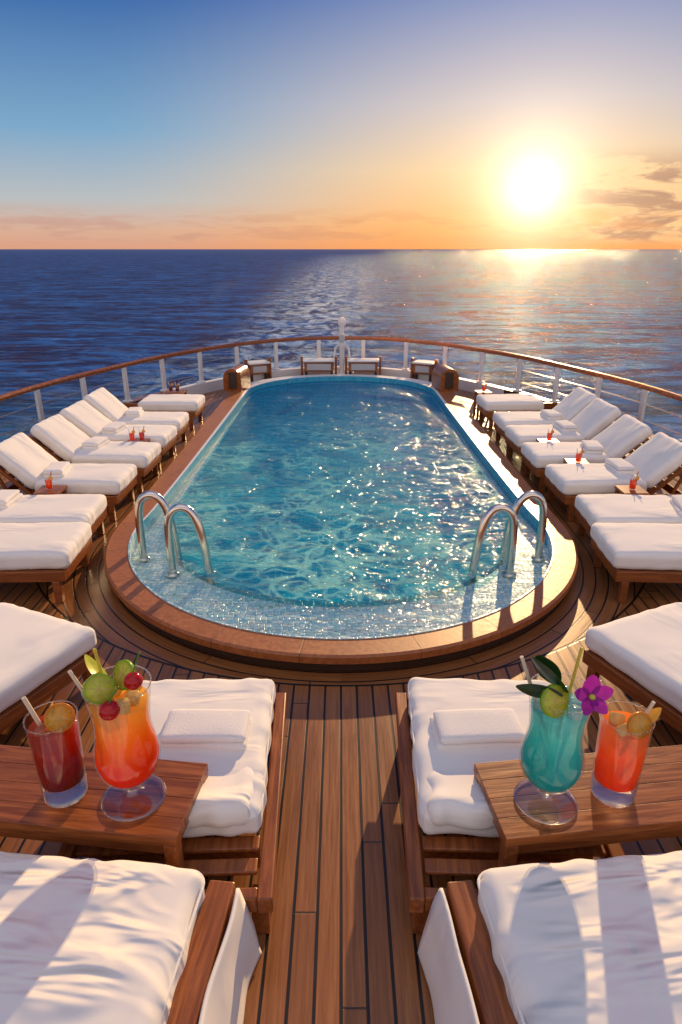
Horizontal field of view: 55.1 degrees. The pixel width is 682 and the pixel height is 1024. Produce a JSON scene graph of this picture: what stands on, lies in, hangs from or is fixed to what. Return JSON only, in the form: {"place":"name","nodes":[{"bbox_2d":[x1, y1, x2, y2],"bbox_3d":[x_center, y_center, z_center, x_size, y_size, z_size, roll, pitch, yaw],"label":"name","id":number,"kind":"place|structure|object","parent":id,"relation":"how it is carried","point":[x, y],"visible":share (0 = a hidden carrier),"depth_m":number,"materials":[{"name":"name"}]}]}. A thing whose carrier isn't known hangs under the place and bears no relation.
{"place":"outdoors","nodes":[
{"label":"outdoors","id":0,"kind":"place"},
{"bbox_2d":[0,249,681,442],"bbox_3d":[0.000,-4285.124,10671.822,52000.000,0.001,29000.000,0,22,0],"label":"sea","id":1,"kind":"structure","parent":0,"point":[69,312],"depth_m":158.91,"materials":[{"name":"blue liquid"}]},
{"bbox_2d":[0,366,681,671],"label":"hull bulwark","id":2,"kind":"object","parent":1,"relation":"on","point":[212,385],"visible":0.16,"depth_m":12.94,"materials":[{"name":"brown wood"}]},
{"bbox_2d":[0,336,681,435],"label":"ship railing","id":3,"kind":"object","parent":2,"relation":"on","point":[36,388],"visible":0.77,"depth_m":11.36,"materials":[{"name":"varnished wood"},{"name":"white painted metal"}]},
{"bbox_2d":[0,389,681,1023],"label":"teak deck","id":4,"kind":"structure","parent":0,"point":[340,943],"depth_m":3.54,"materials":[{"name":"brown wood"}]},
{"bbox_2d":[0,522,92,602],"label":"sun lounger","id":5,"kind":"object","parent":4,"relation":"on","point":[59,550],"visible":1,"depth_m":5.13,"materials":[{"name":"white fabric"}]},
{"bbox_2d":[0,603,99,733],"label":"sun lounger","id":6,"kind":"object","parent":4,"relation":"on","point":[41,654],"visible":0.95,"depth_m":3.83,"materials":[{"name":"white fabric"}]},
{"bbox_2d":[33,473,66,494],"bbox_3d":[-2.850,-0.116,6.444,0.240,0.597,0.240,0,22,0],"label":"side table","id":7,"kind":"object","parent":4,"relation":"on","point":[48,488],"visible":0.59,"depth_m":6.36,"materials":[{"name":"brown wood"}]},
{"bbox_2d":[0,490,106,563],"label":"sun lounger","id":8,"kind":"object","parent":4,"relation":"on","point":[16,506],"visible":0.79,"depth_m":5.90,"materials":[{"name":"white fabric"}]},
{"bbox_2d":[0,432,136,521],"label":"sun lounger","id":9,"kind":"object","parent":4,"relation":"on","point":[26,460],"visible":0.91,"depth_m":6.65,"materials":[{"name":"white fabric"}]},
{"bbox_2d":[29,414,160,492],"bbox_3d":[-2.844,-0.710,7.677,1.318,0.776,0.659,1,22,2],"label":"sun lounger","id":10,"kind":"object","parent":4,"relation":"on","point":[62,437],"visible":0.86,"depth_m":7.46,"materials":[{"name":"white fabric"}]},
{"bbox_2d":[0,745,213,867],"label":"wooden table","id":11,"kind":"object","parent":4,"relation":"on","point":[27,811],"visible":0.77,"depth_m":2.61,"materials":[{"name":"brown wood"}]},
{"bbox_2d":[21,696,88,807],"bbox_3d":[-1.128,0.934,2.597,0.204,0.482,0.200,0,22,0],"label":"tumbler cocktail glass","id":12,"kind":"object","parent":11,"relation":"on","point":[53,734],"visible":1,"depth_m":2.54,"materials":[{"name":"glass"}]},
{"bbox_2d":[68,648,165,821],"bbox_3d":[-0.846,0.840,2.539,0.260,0.701,0.258,17,28,36],"label":"hurricane cocktail glass","id":13,"kind":"object","parent":11,"relation":"on","point":[126,750],"visible":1,"depth_m":2.46,"materials":[{"name":"orange glass"}]},
{"bbox_2d":[59,400,176,469],"bbox_3d":[-2.852,-1.009,8.442,1.332,0.758,0.659,1,22,2],"label":"sun lounger","id":14,"kind":"object","parent":4,"relation":"on","point":[87,419],"visible":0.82,"depth_m":8.27,"materials":[{"name":"white fabric"}]},
{"bbox_2d":[0,851,261,1023],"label":"sun lounger","id":15,"kind":"object","parent":4,"relation":"on","point":[90,941],"visible":1,"depth_m":2.17,"materials":[{"name":"white fabric"}]},
{"bbox_2d":[82,387,188,452],"bbox_3d":[-2.840,-1.301,9.134,1.306,0.783,0.659,0,22,1],"label":"sun lounger","id":16,"kind":"object","parent":4,"relation":"on","point":[106,403],"visible":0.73,"depth_m":8.97,"materials":[{"name":"white fabric"}]},
{"bbox_2d":[127,427,152,475],"bbox_3d":[-2.500,-0.766,8.058,0.240,0.597,0.240,1,22,4],"label":"side table","id":17,"kind":"object","parent":4,"relation":"on","point":[140,439],"visible":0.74,"depth_m":7.98,"materials":[{"name":"brown wood"}]},
{"bbox_2d":[122,394,204,429],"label":"sun lounger","id":18,"kind":"object","parent":4,"relation":"on","point":[192,405],"visible":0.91,"depth_m":10.01,"materials":[{"name":"white fabric"}]},
{"bbox_2d":[57,678,286,933],"bbox_3d":[-0.734,1.282,3.083,0.900,0.515,1.260,-1,22,-2],"label":"sun lounger","id":19,"kind":"object","parent":4,"relation":"on","point":[231,733],"visible":0.56,"depth_m":2.95,"materials":[{"name":"white fabric"}]},
{"bbox_2d":[162,380,186,393],"bbox_3d":[-2.750,-1.884,10.831,0.340,0.597,0.340,0,22,0],"label":"side table","id":20,"kind":"object","parent":4,"relation":"on","point":[171,390],"visible":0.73,"depth_m":10.74,"materials":[{"name":"brown wood"}]},
{"bbox_2d":[223,364,250,391],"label":"wooden deck box","id":21,"kind":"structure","parent":4,"relation":"on","point":[236,377],"depth_m":12.05,"materials":[{"name":"brown wood"}]},
{"bbox_2d":[243,357,271,381],"bbox_3d":[-1.750,-2.958,13.633,0.570,0.495,0.360,-12,25,-26],"label":"deck bench","id":22,"kind":"object","parent":4,"relation":"on","point":[255,367],"visible":0.7,"depth_m":13.50,"materials":[{"name":"white fabric"}]},
{"bbox_2d":[300,356,336,374],"bbox_3d":[-0.470,-3.070,13.911,0.770,0.495,0.360,-1,22,-2],"label":"deck bench","id":23,"kind":"object","parent":4,"relation":"on","point":[318,364],"visible":0.79,"depth_m":13.75,"materials":[{"name":"white fabric"}]},
{"bbox_2d":[104,374,577,670],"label":"swimming pool","id":24,"kind":"structure","parent":4,"relation":"in","point":[340,515],"depth_m":6.24,"materials":[{"name":"teal liquid"}]},
{"bbox_2d":[135,491,214,585],"bbox_3d":[-1.438,0.437,5.673,0.764,1.209,0.424,0,22,0],"label":"pool ladder","id":25,"kind":"object","parent":24,"relation":"on","point":[173,548],"visible":0.8,"depth_m":5.50,"materials":[{"name":"metal"}]},
{"bbox_2d":[467,491,546,585],"bbox_3d":[1.438,0.437,5.673,0.764,1.209,0.424,0,22,0],"label":"pool ladder","id":26,"kind":"object","parent":24,"relation":"on","point":[508,548],"visible":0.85,"depth_m":5.50,"materials":[{"name":"metal"}]},
{"bbox_2d":[330,370,353,373],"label":"staff plinth","id":27,"kind":"structure","parent":4,"relation":"on","point":[342,372],"depth_m":13.95,"materials":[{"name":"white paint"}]},
{"bbox_2d":[333,317,350,371],"bbox_3d":[0.020,-3.537,13.809,0.444,1.143,0.220,0,22,0],"label":"ensign staff","id":28,"kind":"object","parent":27,"relation":"on","point":[341,345],"visible":0.88,"depth_m":13.81,"materials":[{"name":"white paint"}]},
{"bbox_2d":[345,356,381,374],"bbox_3d":[0.470,-3.070,13.911,0.770,0.495,0.360,1,22,2],"label":"deck bench","id":29,"kind":"object","parent":4,"relation":"on","point":[362,364],"visible":0.77,"depth_m":13.75,"materials":[{"name":"white fabric"}]},
{"bbox_2d":[410,357,438,381],"bbox_3d":[1.750,-2.958,13.633,0.570,0.495,0.360,12,25,26],"label":"deck bench","id":30,"kind":"object","parent":4,"relation":"on","point":[426,367],"visible":0.68,"depth_m":13.50,"materials":[{"name":"white fabric"}]},
{"bbox_2d":[431,364,458,391],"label":"wooden deck box","id":31,"kind":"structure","parent":4,"relation":"on","point":[445,377],"depth_m":12.05,"materials":[{"name":"brown wood"}]},
{"bbox_2d":[473,380,491,417],"bbox_3d":[2.350,-1.884,10.831,0.240,0.597,0.240,-2,22,-5],"label":"side table","id":32,"kind":"object","parent":4,"relation":"on","point":[483,391],"visible":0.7,"depth_m":10.81,"materials":[{"name":"brown wood"}]},
{"bbox_2d":[395,677,624,933],"bbox_3d":[0.734,1.282,3.083,0.900,0.516,1.260,1,22,2],"label":"sun lounger","id":33,"kind":"object","parent":4,"relation":"on","point":[454,730],"visible":0.5,"depth_m":2.94,"materials":[{"name":"white fabric"}]},
{"bbox_2d":[476,394,559,429],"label":"sun lounger","id":34,"kind":"object","parent":4,"relation":"on","point":[489,405],"visible":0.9,"depth_m":10.03,"materials":[{"name":"white fabric"}]},
{"bbox_2d":[493,387,597,451],"bbox_3d":[2.838,-1.306,9.138,1.304,0.788,0.660,0,22,-1],"label":"sun lounger","id":35,"kind":"object","parent":4,"relation":"on","point":[573,404],"visible":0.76,"depth_m":8.97,"materials":[{"name":"white fabric"}]},
{"bbox_2d":[536,426,558,441],"bbox_3d":[2.550,-0.770,8.067,0.240,0.597,0.240,-1,22,-1],"label":"side table","id":36,"kind":"object","parent":4,"relation":"on","point":[549,438],"visible":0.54,"depth_m":7.98,"materials":[{"name":"brown wood"}]},
{"bbox_2d":[417,851,681,1023],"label":"sun lounger","id":37,"kind":"object","parent":4,"relation":"on","point":[584,941],"visible":1,"depth_m":2.17,"materials":[{"name":"white fabric"}]},
{"bbox_2d":[505,398,620,469],"bbox_3d":[2.837,-1.022,8.439,1.307,0.786,0.659,-1,22,-3],"label":"sun lounger","id":38,"kind":"object","parent":4,"relation":"on","point":[594,418],"visible":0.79,"depth_m":8.27,"materials":[{"name":"white fabric"}]},
{"bbox_2d":[468,745,681,867],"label":"wooden table","id":39,"kind":"object","parent":4,"relation":"on","point":[653,811],"visible":0.73,"depth_m":2.61,"materials":[{"name":"brown wood"}]},
{"bbox_2d":[514,647,613,824],"bbox_3d":[0.812,0.848,2.519,0.342,0.700,0.250,0,22,0],"label":"hurricane cocktail glass","id":40,"kind":"object","parent":39,"relation":"on","point":[552,758],"visible":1,"depth_m":2.43,"materials":[{"name":"teal glass"}]},
{"bbox_2d":[590,700,661,807],"bbox_3d":[1.115,0.943,2.601,0.199,0.461,0.199,-18,28,-37],"label":"tumbler cocktail glass","id":41,"kind":"object","parent":39,"relation":"on","point":[623,742],"visible":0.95,"depth_m":2.55,"materials":[{"name":"glass"}]},
{"bbox_2d":[564,446,588,463],"bbox_3d":[2.620,-0.456,7.288,0.240,0.597,0.240,2,22,5],"label":"side table","id":42,"kind":"object","parent":4,"relation":"on","point":[578,459],"visible":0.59,"depth_m":7.20,"materials":[{"name":"brown wood"}]},
{"bbox_2d":[521,414,652,492],"bbox_3d":[2.845,-0.705,7.663,1.321,0.776,0.659,0,22,-1],"label":"sun lounger","id":43,"kind":"object","parent":4,"relation":"on","point":[622,436],"visible":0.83,"depth_m":7.45,"materials":[{"name":"white fabric"}]},
{"bbox_2d":[544,432,681,521],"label":"sun lounger","id":44,"kind":"object","parent":4,"relation":"on","point":[655,459],"visible":0.94,"depth_m":6.68,"materials":[{"name":"white fabric"}]},
{"bbox_2d":[574,493,681,563],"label":"sun lounger","id":45,"kind":"object","parent":4,"relation":"on","point":[591,510],"visible":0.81,"depth_m":5.89,"materials":[{"name":"white fabric"}]},
{"bbox_2d":[614,471,648,494],"bbox_3d":[2.850,-0.116,6.444,0.240,0.597,0.240,0,22,-1],"label":"side table","id":46,"kind":"object","parent":4,"relation":"on","point":[633,488],"visible":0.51,"depth_m":6.36,"materials":[{"name":"brown wood"}]},
{"bbox_2d":[582,602,681,733],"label":"sun lounger","id":47,"kind":"object","parent":4,"relation":"on","point":[637,657],"visible":0.99,"depth_m":3.84,"materials":[{"name":"white fabric"}]},
{"bbox_2d":[590,523,681,602],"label":"sun lounger","id":48,"kind":"object","parent":4,"relation":"on","point":[650,552],"visible":1,"depth_m":5.12,"materials":[{"name":"white fabric"}]},
{"bbox_2d":[0,0,681,248],"label":"sky","id":49,"kind":"structure","parent":0,"point":[125,124],"materials":[{"name":"blue"}]}
]}

